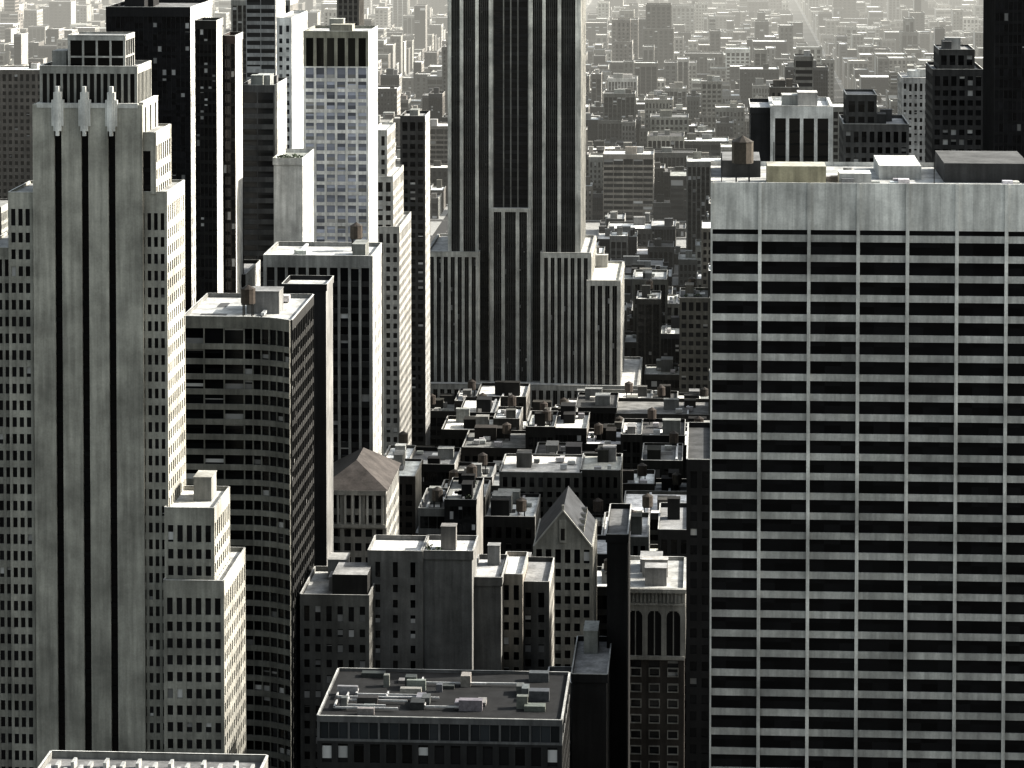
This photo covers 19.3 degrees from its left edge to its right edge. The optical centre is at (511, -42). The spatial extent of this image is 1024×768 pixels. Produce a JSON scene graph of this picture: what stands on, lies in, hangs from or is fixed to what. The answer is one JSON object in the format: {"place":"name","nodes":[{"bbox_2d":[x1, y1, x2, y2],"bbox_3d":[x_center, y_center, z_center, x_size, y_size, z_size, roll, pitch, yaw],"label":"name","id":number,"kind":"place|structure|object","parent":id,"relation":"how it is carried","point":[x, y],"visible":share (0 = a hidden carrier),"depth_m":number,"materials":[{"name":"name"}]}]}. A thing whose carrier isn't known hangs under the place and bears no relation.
{"place":"outdoors","nodes":[
{"label":"outdoors","id":0,"kind":"place"},
{"bbox_2d":[407,0,976,276],"bbox_3d":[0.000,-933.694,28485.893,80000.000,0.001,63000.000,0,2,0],"label":"street","id":1,"kind":"structure","parent":0,"point":[809,39],"depth_m":3740.34,"materials":[{"name":"grey asphalt"}]},
{"bbox_2d":[0,199,709,635],"bbox_3d":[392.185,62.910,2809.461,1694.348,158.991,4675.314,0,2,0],"label":"buildings","id":2,"kind":"structure","parent":1,"relation":"on","point":[502,463],"depth_m":1131.00,"materials":[{"name":"grey concrete"}]},
{"bbox_2d":[0,0,982,311],"bbox_3d":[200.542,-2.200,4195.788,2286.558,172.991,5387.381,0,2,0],"label":"city","id":3,"kind":"object","parent":1,"relation":"on","point":[672,86],"visible":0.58,"depth_m":2724.22,"materials":[{"name":"grey concrete"}]},
{"bbox_2d":[0,0,1023,767],"bbox_3d":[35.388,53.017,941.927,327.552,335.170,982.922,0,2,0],"label":"buildings","id":4,"kind":"structure","parent":1,"relation":"on","point":[252,322],"depth_m":625.94,"materials":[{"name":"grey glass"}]},
{"bbox_2d":[406,0,976,284],"bbox_3d":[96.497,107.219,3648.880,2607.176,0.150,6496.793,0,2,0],"label":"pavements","id":5,"kind":"structure","parent":1,"relation":"on","point":[592,228],"depth_m":2000.38,"materials":[{"name":"grey concrete"}]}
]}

